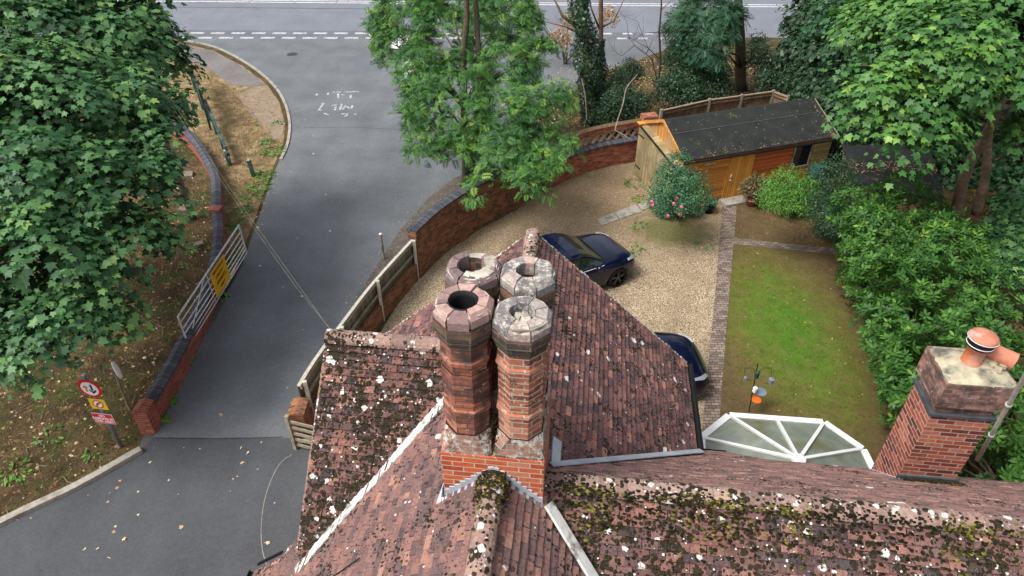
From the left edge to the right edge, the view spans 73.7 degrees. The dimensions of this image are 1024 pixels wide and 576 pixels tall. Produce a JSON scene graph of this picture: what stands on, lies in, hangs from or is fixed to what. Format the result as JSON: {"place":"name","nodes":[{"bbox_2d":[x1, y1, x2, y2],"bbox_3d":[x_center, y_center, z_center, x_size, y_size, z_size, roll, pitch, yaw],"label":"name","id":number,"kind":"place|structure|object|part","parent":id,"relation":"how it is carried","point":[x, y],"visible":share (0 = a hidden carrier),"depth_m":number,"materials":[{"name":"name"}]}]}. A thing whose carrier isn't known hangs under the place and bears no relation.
{"place":"outdoors","nodes":[
{"label":"outdoors","id":0,"kind":"place"},
{"bbox_2d":[0,438,310,575],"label":"driveway","id":1,"kind":"structure","parent":0,"point":[215,514],"depth_m":14.84,"materials":[{"name":"grey asphalt"}]},
{"bbox_2d":[154,436,282,438],"bbox_3d":[-7.129,3.646,16.583,3.101,0.001,0.080,0,38,0],"label":"tar seam","id":2,"kind":"object","parent":1,"relation":"on","point":[215,438],"visible":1,"depth_m":16.58,"materials":[{"name":"black asphalt"}]},
{"bbox_2d":[261,454,291,564],"bbox_3d":[-5.303,4.808,15.062,0.380,0.001,2.826,-3,38,-3],"label":"gate scrape","id":3,"kind":"object","parent":1,"relation":"on","point":[262,510],"visible":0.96,"depth_m":14.97,"materials":[{"name":"asphalt"}]},
{"bbox_2d":[284,414,313,449],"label":"timber gate","id":4,"kind":"structure","parent":1,"relation":"on","point":[295,441],"depth_m":15.89,"materials":[{"name":"beige wood"}]},
{"bbox_2d":[138,44,263,86],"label":"pavement","id":5,"kind":"structure","parent":0,"point":[215,62],"depth_m":36.69,"materials":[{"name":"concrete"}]},
{"bbox_2d":[18,30,752,518],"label":"road","id":6,"kind":"structure","parent":0,"point":[260,346],"depth_m":24.88,"materials":[{"name":"grey asphalt"}]},
{"bbox_2d":[140,299,224,451],"bbox_3d":[-9.001,2.115,18.572,0.601,0.001,5.917,0,38,0],"label":"earthy drive edge","id":7,"kind":"object","parent":6,"relation":"on","point":[146,440],"visible":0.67,"depth_m":19.73,"materials":[{"name":"brown soil"}]},
{"bbox_2d":[30,141,343,557],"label":"leaf litter","id":8,"kind":"object","parent":6,"relation":"on","point":[180,526],"visible":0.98,"depth_m":15.33,"materials":[{"name":"beige plant"}]},
{"bbox_2d":[287,52,297,55],"bbox_3d":[-12.389,-13.179,38.512,0.600,0.005,0.600,0,38,0],"label":"manhole cover","id":9,"kind":"object","parent":6,"relation":"on","point":[292,54],"visible":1,"depth_m":38.47,"materials":[{"name":"grey metal"}]},
{"bbox_2d":[316,91,358,116],"bbox_3d":[-8.493,-8.861,32.881,2.113,0.001,3.193,-5,38,-6],"label":"worn lettering","id":10,"kind":"object","parent":6,"relation":"on","point":[340,107],"visible":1,"depth_m":32.63,"materials":[{"name":"paint"}]},
{"bbox_2d":[369,34,425,73],"bbox_3d":[-5.531,-13.240,38.587,3.232,0.001,8.979,-14,40,-17],"label":"give way triangle","id":11,"kind":"object","parent":6,"relation":"on","point":[394,46],"depth_m":39.84,"materials":[{"name":"paint"}]},
{"bbox_2d":[355,171,481,302],"bbox_3d":[-3.320,-2.058,24.017,1.412,0.001,10.602,15,40,18],"label":"earthy drive edge","id":12,"kind":"object","parent":6,"relation":"on","point":[438,195],"visible":0.42,"depth_m":23.91,"materials":[{"name":"brown soil"}]},
{"bbox_2d":[379,233,384,259],"bbox_3d":[-4.244,-1.356,22.326,0.110,0.975,0.148,0,38,0],"label":"marker post","id":13,"kind":"object","parent":12,"relation":"on","point":[382,246],"visible":1,"depth_m":22.28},
{"bbox_2d":[346,180,455,305],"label":"leaf litter","id":14,"kind":"object","parent":12,"relation":"on","point":[391,248],"visible":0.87,"depth_m":23.06,"materials":[{"name":"brown plant"}]},
{"bbox_2d":[358,0,585,211],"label":"feathery tree","id":15,"kind":"object","parent":12,"relation":"on","point":[425,15],"visible":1,"depth_m":23.09,"materials":[{"name":"green plant"}]},
{"bbox_2d":[182,32,711,38],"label":"give way lines","id":16,"kind":"object","parent":6,"relation":"on","point":[323,33],"visible":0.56,"depth_m":40.86,"materials":[{"name":"paint"}]},
{"bbox_2d":[23,0,827,37],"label":"road","id":17,"kind":"structure","parent":0,"point":[259,15],"depth_m":44.46,"materials":[{"name":"grey asphalt"}]},
{"bbox_2d":[221,7,350,8],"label":"tar seam","id":18,"kind":"object","parent":17,"relation":"on","point":[328,8],"visible":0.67,"depth_m":45.70,"materials":[{"name":"black asphalt"}]},
{"bbox_2d":[117,0,772,6],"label":"lines","id":19,"kind":"object","parent":17,"relation":"on","point":[404,3],"visible":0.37,"depth_m":46.85,"materials":[{"name":"paint"}]},
{"bbox_2d":[0,37,1023,516],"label":"ground","id":20,"kind":"structure","parent":0,"point":[134,377],"depth_m":18.73,"materials":[{"name":"brown soil"}]},
{"bbox_2d":[0,446,142,526],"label":"kerb","id":21,"kind":"structure","parent":20,"relation":"on","point":[26,509],"depth_m":15.33,"materials":[{"name":"concrete"}]},
{"bbox_2d":[0,246,198,486],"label":"weeds","id":22,"kind":"object","parent":20,"relation":"on","point":[13,476],"visible":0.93,"depth_m":16.08,"materials":[{"name":"green plant"}]},
{"bbox_2d":[77,373,122,447],"bbox_3d":[-9.342,2.857,15.634,0.581,2.432,0.109,5,38,6],"label":"sign post","id":23,"kind":"object","parent":20,"relation":"on","point":[85,385],"visible":1,"depth_m":15.38,"materials":[{"name":"metal"}]},
{"bbox_2d":[0,0,209,400],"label":"sycamore tree","id":24,"kind":"object","parent":20,"relation":"on","point":[46,213],"visible":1,"depth_m":14.59,"materials":[{"name":"green plant"}]},
{"bbox_2d":[0,121,210,519],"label":"fallen twigs","id":25,"kind":"object","parent":20,"relation":"on","point":[116,348],"visible":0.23,"depth_m":18.67,"materials":[{"name":"brown wood"}]},
{"bbox_2d":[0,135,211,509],"bbox_3d":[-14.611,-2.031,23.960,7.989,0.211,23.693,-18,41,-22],"label":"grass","id":26,"kind":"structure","parent":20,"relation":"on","point":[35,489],"depth_m":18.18,"materials":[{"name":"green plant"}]},
{"bbox_2d":[0,138,211,513],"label":"leaf litter","id":27,"kind":"object","parent":20,"relation":"on","point":[41,433],"visible":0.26,"depth_m":17.75,"materials":[{"name":"brown plant"}]},
{"bbox_2d":[111,361,130,409],"bbox_3d":[-9.454,2.452,16.695,0.597,1.792,0.184,26,45,30],"label":"traffic mirror","id":28,"kind":"object","parent":20,"relation":"on","point":[116,369],"visible":1,"depth_m":16.46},
{"bbox_2d":[121,289,134,298],"bbox_3d":[-11.864,0.156,21.071,0.278,0.150,0.350,23,43,27],"label":"stone","id":29,"kind":"object","parent":20,"relation":"on","point":[127,295],"visible":0.36,"depth_m":20.99,"materials":[{"name":"stone"}]},
{"bbox_2d":[118,11,196,220],"bbox_3d":[-11.565,-5.353,22.418,0.430,7.206,0.237,13,40,17],"label":"utility pole","id":30,"kind":"object","parent":20,"relation":"on","point":[184,193],"visible":0.19,"depth_m":23.81,"materials":[{"name":"brown wood"}]},
{"bbox_2d":[157,77,327,325],"bbox_3d":[-7.045,-3.644,14.832,0.003,0.378,16.991,-22,42,-26],"label":"overhead wire","id":31,"kind":"object","parent":30,"relation":"attached to","point":[252,220],"visible":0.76,"depth_m":11.44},
{"bbox_2d":[163,92,329,328],"bbox_3d":[-7.045,-3.543,14.909,0.003,0.632,16.991,-22,42,-26],"label":"overhead wire","id":32,"kind":"object","parent":30,"relation":"attached to","point":[247,218],"visible":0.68,"depth_m":12.12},
{"bbox_2d":[130,120,226,433],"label":"brick wall","id":33,"kind":"structure","parent":20,"relation":"on","point":[150,407],"depth_m":18.75,"materials":[{"name":"brick"}]},
{"bbox_2d":[177,224,247,337],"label":"farm gate","id":34,"kind":"structure","parent":33,"relation":"attached to","point":[220,277],"depth_m":20.14,"materials":[{"name":"metal"}]},
{"bbox_2d":[178,206,185,212],"bbox_3d":[-12.028,-2.878,25.026,0.400,0.155,0.318,-6,38,-8],"label":"stone","id":35,"kind":"object","parent":20,"relation":"on","point":[182,209],"visible":0.57,"depth_m":24.93,"materials":[{"name":"grey stone"}]},
{"bbox_2d":[182,171,194,178],"bbox_3d":[-12.891,-4.494,27.133,0.500,0.163,0.397,-8,38,-10],"label":"stone","id":36,"kind":"object","parent":20,"relation":"on","point":[188,174],"visible":0.64,"depth_m":27.05,"materials":[{"name":"beige stone"}]},
{"bbox_2d":[194,240,204,247],"bbox_3d":[-10.620,-1.494,23.222,0.300,0.146,0.238,-22,43,-26],"label":"stone","id":37,"kind":"object","parent":20,"relation":"on","point":[200,243],"visible":0.86,"depth_m":23.17,"materials":[{"name":"grey stone"}]},
{"bbox_2d":[158,249,242,427],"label":"weeds","id":38,"kind":"object","parent":20,"relation":"on","point":[165,420],"visible":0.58,"depth_m":17.61,"materials":[{"name":"green plant"}]},
{"bbox_2d":[151,42,284,298],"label":"verge","id":39,"kind":"structure","parent":20,"relation":"on","point":[199,131],"depth_m":29.53,"materials":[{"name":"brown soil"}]},
{"bbox_2d":[187,64,211,129],"bbox_3d":[-14.621,-9.175,31.752,0.090,1.900,5.217,-18,41,-21],"label":"notice board","id":40,"kind":"object","parent":39,"relation":"on","point":[200,97],"visible":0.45,"depth_m":30.33,"materials":[{"name":"green paint"}]},
{"bbox_2d":[203,99,231,162],"bbox_3d":[-12.657,-6.736,29.345,0.122,0.960,5.372,-18,41,-22],"label":"rail fence","id":41,"kind":"object","parent":39,"relation":"on","point":[216,128],"visible":0.96,"depth_m":29.03,"materials":[{"name":"green paint"}]},
{"bbox_2d":[223,150,231,165],"bbox_3d":[-11.525,-5.255,27.691,0.211,0.659,0.209,0,38,0],"label":"marker post","id":42,"kind":"object","parent":39,"relation":"on","point":[229,163],"visible":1,"depth_m":27.66,"materials":[{"name":"green paint"}]},
{"bbox_2d":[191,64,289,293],"bbox_3d":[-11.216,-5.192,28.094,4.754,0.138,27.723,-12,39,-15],"label":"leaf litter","id":43,"kind":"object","parent":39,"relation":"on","point":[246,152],"visible":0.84,"depth_m":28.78,"materials":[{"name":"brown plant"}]},
{"bbox_2d":[246,159,255,176],"bbox_3d":[-10.272,-4.718,26.897,0.170,0.746,0.120,0,38,0],"label":"marker post","id":44,"kind":"object","parent":39,"relation":"on","point":[250,166],"visible":1,"depth_m":26.84,"materials":[{"name":"green paint"}]},
{"bbox_2d":[224,118,285,233],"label":"weeds","id":45,"kind":"object","parent":39,"relation":"on","point":[254,191],"visible":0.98,"depth_m":26.25,"materials":[{"name":"green plant"}]},
{"bbox_2d":[238,85,283,138],"bbox_3d":[-11.583,-8.311,32.160,1.594,0.001,6.773,-18,41,-22],"label":"worn verge edge","id":46,"kind":"object","parent":39,"relation":"on","point":[271,110],"visible":1,"depth_m":32.43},
{"bbox_2d":[173,38,290,159],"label":"kerb","id":47,"kind":"structure","parent":20,"relation":"on","point":[283,100],"depth_m":34.31,"materials":[{"name":"concrete"}]},
{"bbox_2d":[287,262,419,443],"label":"brick wall","id":48,"kind":"structure","parent":20,"relation":"on","point":[300,410],"depth_m":19.52,"materials":[{"name":"red brick"}]},
{"bbox_2d":[297,239,418,416],"bbox_3d":[-4.056,0.960,18.905,0.342,1.460,6.521,11,39,14],"label":"timber fence","id":49,"kind":"object","parent":48,"relation":"on","point":[383,282],"visible":0.84,"depth_m":19.05,"materials":[{"name":"beige wood"}]},
{"bbox_2d":[380,162,722,430],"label":"gravel yard","id":50,"kind":"structure","parent":20,"relation":"on","point":[668,284],"depth_m":23.18,"materials":[{"name":"beige gravel"}]},
{"bbox_2d":[406,146,548,277],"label":"brick wall","id":51,"kind":"structure","parent":50,"relation":"on","point":[438,230],"depth_m":22.73,"materials":[{"name":"brown brick"}]},
{"bbox_2d":[519,166,637,221],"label":"leaf litter","id":52,"kind":"object","parent":50,"relation":"on","point":[588,195],"visible":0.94,"depth_m":25.77,"materials":[{"name":"brown plant"}]},
{"bbox_2d":[540,232,634,287],"bbox_3d":[1.572,-0.730,20.968,4.718,1.630,2.258,-19,42,-23],"label":"parked car","id":53,"kind":"object","parent":50,"relation":"on","point":[601,260],"visible":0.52,"depth_m":20.87,"materials":[{"name":"blue paint"}]},
{"bbox_3d":[1.446,-0.458,19.956,3.130,0.489,0.170,-19,42,-23],"label":"side window","id":54,"kind":"part","parent":53,"relation":"part of","materials":[{"name":"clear glass"}]},
{"bbox_2d":[596,200,650,225],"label":"stone slabs","id":55,"kind":"structure","parent":50,"relation":"on","point":[621,214],"depth_m":24.84,"materials":[{"name":"concrete"}]},
{"bbox_2d":[574,172,719,256],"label":"weeds","id":56,"kind":"object","parent":50,"relation":"on","point":[639,184],"visible":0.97,"depth_m":24.05,"materials":[{"name":"green plant"}]},
{"bbox_2d":[643,157,715,225],"bbox_3d":[5.545,-3.000,22.814,2.244,3.422,4.404,9,38,12],"label":"rose bush","id":57,"kind":"object","parent":50,"relation":"on","point":[667,203],"visible":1,"depth_m":21.56,"materials":[{"name":"green plant"}]},
{"bbox_2d":[666,149,697,181],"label":"climbing plant","id":58,"kind":"object","parent":57,"relation":"on","point":[681,159],"visible":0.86,"depth_m":22.00,"materials":[{"name":"green plant"}]},
{"bbox_2d":[652,331,708,397],"bbox_3d":[2.682,1.858,17.595,4.718,1.630,2.258,-2,38,-2],"label":"parked car","id":59,"kind":"object","parent":50,"relation":"on","point":[685,347],"visible":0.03,"depth_m":17.59,"materials":[{"name":"blue paint"}]},
{"bbox_2d":[702,193,720,213],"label":"potted plant","id":60,"kind":"object","parent":50,"relation":"on","point":[712,204],"visible":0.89,"depth_m":24.65,"materials":[{"name":"green plant"}]},
{"bbox_2d":[634,98,839,207],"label":"garden shed","id":61,"kind":"structure","parent":50,"relation":"on","point":[731,168],"depth_m":25.19,"materials":[{"name":"orange-brown timber boards"},{"name":"roofing felt"},{"name":"glass"}]},
{"bbox_2d":[723,154,753,197],"bbox_3d":[8.351,-4.126,25.172,0.940,1.740,0.100,-11,39,-14],"label":"door","id":62,"kind":"structure","parent":61,"relation":"in","point":[740,167],"depth_m":25.11,"materials":[{"name":"wood"}]},
{"bbox_2d":[692,102,834,157],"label":"leaf litter","id":63,"kind":"object","parent":61,"relation":"on","point":[764,129],"visible":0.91,"depth_m":25.13,"materials":[{"name":"brown plant"}]},
{"bbox_2d":[789,142,813,168],"bbox_3d":[10.847,-4.957,25.581,0.820,0.930,0.060,-11,39,-14],"label":"window","id":64,"kind":"structure","parent":61,"relation":"in","point":[801,156],"depth_m":25.59,"materials":[{"name":"black glass"}]},
{"bbox_2d":[537,0,603,126],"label":"ivy clad tree","id":65,"kind":"object","parent":20,"relation":"on","point":[582,30],"visible":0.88,"depth_m":29.01,"materials":[{"name":"green plant"}]},
{"bbox_2d":[546,4,619,64],"bbox_3d":[3.672,-13.439,36.341,3.658,3.118,3.303,13,39,17],"label":"undergrowth bush","id":66,"kind":"object","parent":20,"relation":"on","point":[567,40],"visible":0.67,"depth_m":35.93,"materials":[{"name":"brown plant"}]},
{"bbox_2d":[581,79,590,122],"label":"dead branch","id":67,"kind":"object","parent":20,"relation":"on","point":[585,101],"visible":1,"depth_m":28.14,"materials":[{"name":"grey wood"}]},
{"bbox_2d":[549,112,658,188],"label":"brick wall","id":68,"kind":"structure","parent":20,"relation":"on","point":[607,152],"depth_m":27.17,"materials":[{"name":"brick"}]},
{"bbox_2d":[590,0,623,109],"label":"ivy clad tree","id":69,"kind":"object","parent":20,"relation":"on","point":[599,54],"visible":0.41,"depth_m":29.98,"materials":[{"name":"green plant"}]},
{"bbox_2d":[588,56,655,136],"bbox_3d":[4.840,-8.693,30.807,3.049,2.332,5.384,0,38,0],"label":"holly bush","id":70,"kind":"object","parent":20,"relation":"on","point":[610,105],"visible":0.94,"depth_m":29.80,"materials":[{"name":"green plant"}]},
{"bbox_2d":[614,74,637,138],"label":"dead branch","id":71,"kind":"object","parent":20,"relation":"on","point":[622,106],"visible":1,"depth_m":26.38,"materials":[{"name":"wood"}]},
{"bbox_2d":[247,228,1023,575],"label":"cottage","id":72,"kind":"structure","parent":20,"relation":"on","point":[527,404],"depth_m":7.52,"materials":[{"name":"tile"}]},
{"bbox_2d":[609,0,695,101],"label":"bare sapling","id":73,"kind":"object","parent":20,"relation":"on","point":[658,32],"visible":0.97,"depth_m":31.23,"materials":[{"name":"brown wood"}]},
{"bbox_2d":[537,58,786,126],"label":"leaf litter","id":74,"kind":"object","parent":20,"relation":"on","point":[639,86],"visible":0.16,"depth_m":35.10,"materials":[{"name":"brown plant"}]},
{"bbox_2d":[649,14,739,107],"bbox_3d":[8.291,-10.341,31.920,4.270,3.593,6.131,0,38,0],"label":"undergrowth bush","id":75,"kind":"object","parent":20,"relation":"on","point":[681,83],"visible":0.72,"depth_m":30.74,"materials":[{"name":"green plant"}]},
{"bbox_2d":[661,0,754,91],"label":"feathery tree","id":76,"kind":"object","parent":20,"relation":"on","point":[722,23],"visible":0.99,"depth_m":30.39,"materials":[{"name":"green plant"}]},
{"bbox_2d":[659,90,789,119],"bbox_3d":[8.866,-7.250,29.325,5.966,1.800,0.812,-9,38,-11],"label":"timber fence","id":77,"kind":"object","parent":20,"relation":"on","point":[733,102],"visible":0.38,"depth_m":29.20,"materials":[{"name":"brown wood"}]},
{"bbox_2d":[741,29,830,110],"bbox_3d":[12.919,-9.671,31.502,3.682,3.045,8.583,0,38,0],"label":"undergrowth bush","id":78,"kind":"object","parent":20,"relation":"on","point":[775,77],"visible":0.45,"depth_m":32.04,"materials":[{"name":"green plant"}]},
{"bbox_2d":[702,412,873,468],"bbox_3d":[5.233,4.046,13.343,3.609,3.335,2.815,4,38,5],"label":"conservatory","id":79,"kind":"object","parent":20,"relation":"on","point":[795,439],"visible":0.4,"depth_m":13.15,"materials":[{"name":"glass"}]},
{"bbox_2d":[807,163,823,182],"bbox_3d":[11.652,-4.384,26.334,0.600,0.895,0.600,0,38,0],"label":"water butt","id":80,"kind":"object","parent":20,"relation":"on","point":[814,172],"visible":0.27,"depth_m":26.02,"materials":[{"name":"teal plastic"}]},
{"bbox_2d":[791,98,878,160],"bbox_3d":[12.555,-6.304,27.570,1.922,2.490,5.163,-9,38,-12],"label":"undergrowth bush","id":81,"kind":"object","parent":20,"relation":"on","point":[852,128],"visible":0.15,"depth_m":25.75,"materials":[{"name":"green plant"}]},
{"bbox_2d":[768,0,912,106],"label":"dark tree","id":82,"kind":"object","parent":20,"relation":"on","point":[801,48],"visible":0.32,"depth_m":30.06,"materials":[{"name":"green plant"}]},
{"bbox_2d":[825,139,881,166],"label":"undergrowth bush","id":83,"kind":"object","parent":20,"relation":"on","point":[836,155],"visible":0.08,"depth_m":27.40,"materials":[{"name":"green plant"}]},
{"bbox_2d":[811,49,938,154],"bbox_3d":[14.104,-8.037,28.538,4.722,4.015,9.539,3,38,4],"label":"dark tree","id":84,"kind":"object","parent":20,"relation":"on","point":[821,95],"visible":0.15,"depth_m":26.46,"materials":[{"name":"green plant"}]},
{"bbox_2d":[833,145,945,234],"bbox_3d":[13.157,-3.569,24.314,3.001,2.060,3.640,10,39,13],"label":"shed","id":85,"kind":"object","parent":20,"relation":"on","point":[855,153],"visible":0.39,"depth_m":23.72,"materials":[{"name":"wood"}]},
{"bbox_2d":[847,160,943,187],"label":"leaf litter","id":86,"kind":"object","parent":85,"relation":"on","point":[888,167],"visible":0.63,"depth_m":23.57,"materials":[{"name":"brown plant"}]},
{"bbox_2d":[792,0,1023,209],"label":"sycamore tree","id":87,"kind":"object","parent":20,"relation":"on","point":[1006,166],"visible":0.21,"depth_m":26.21,"materials":[{"name":"green plant"}]},
{"bbox_2d":[817,0,1023,218],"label":"sycamore tree","id":88,"kind":"object","parent":20,"relation":"on","point":[968,55],"visible":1,"depth_m":15.66,"materials":[{"name":"green plant"}]},
{"bbox_2d":[818,166,1023,482],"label":"laurel hedge","id":89,"kind":"object","parent":20,"relation":"on","point":[906,296],"visible":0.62,"depth_m":14.75,"materials":[{"name":"green plant"}]},
{"bbox_2d":[965,185,1023,332],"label":"leaf litter","id":90,"kind":"object","parent":20,"relation":"on","point":[972,229],"visible":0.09,"depth_m":24.57,"materials":[{"name":"brown plant"}]},
{"bbox_2d":[968,189,1023,295],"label":"undergrowth bush","id":91,"kind":"object","parent":20,"relation":"on","point":[1006,220],"visible":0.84,"depth_m":19.11,"materials":[{"name":"green plant"}]},
{"bbox_2d":[702,206,850,431],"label":"brick path","id":92,"kind":"structure","parent":0,"point":[711,415],"depth_m":20.95,"materials":[{"name":"brick"}]},
{"bbox_2d":[719,204,959,473],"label":"lawn","id":93,"kind":"structure","parent":0,"point":[834,365],"depth_m":19.47,"materials":[{"name":"green plant"}]},
{"bbox_2d":[737,171,769,206],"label":"potted plant","id":94,"kind":"object","parent":93,"relation":"on","point":[750,187],"visible":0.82,"depth_m":24.68,"materials":[{"name":"beige plant"}]},
{"bbox_2d":[744,363,774,411],"bbox_3d":[5.983,2.500,16.724,0.745,1.674,0.377,-12,39,-15],"label":"bird feeder","id":95,"kind":"object","parent":93,"relation":"on","point":[759,391],"visible":1,"depth_m":16.77,"materials":[{"name":"black metal"}]},
{"bbox_2d":[737,206,823,245],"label":"leaf litter","id":96,"kind":"object","parent":93,"relation":"on","point":[777,225],"visible":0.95,"depth_m":24.16,"materials":[{"name":"brown plant"}]},
{"bbox_2d":[754,163,825,223],"bbox_3d":[9.411,-3.100,22.782,2.207,3.474,5.001,19,41,23],"label":"box shrub","id":97,"kind":"object","parent":93,"relation":"on","point":[791,195],"visible":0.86,"depth_m":20.87,"materials":[{"name":"green plant"}]},
{"bbox_2d":[745,253,866,418],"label":"leaf litter","id":98,"kind":"object","parent":93,"relation":"on","point":[821,331],"visible":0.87,"depth_m":19.23,"materials":[{"name":"brown plant"}]},
{"bbox_2d":[795,151,871,253],"bbox_3d":[10.346,-2.497,21.692,2.502,3.940,5.671,28,46,31],"label":"dark shrub","id":99,"kind":"object","parent":93,"relation":"on","point":[843,174],"visible":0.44,"depth_m":20.47,"materials":[{"name":"green plant"}]}
]}

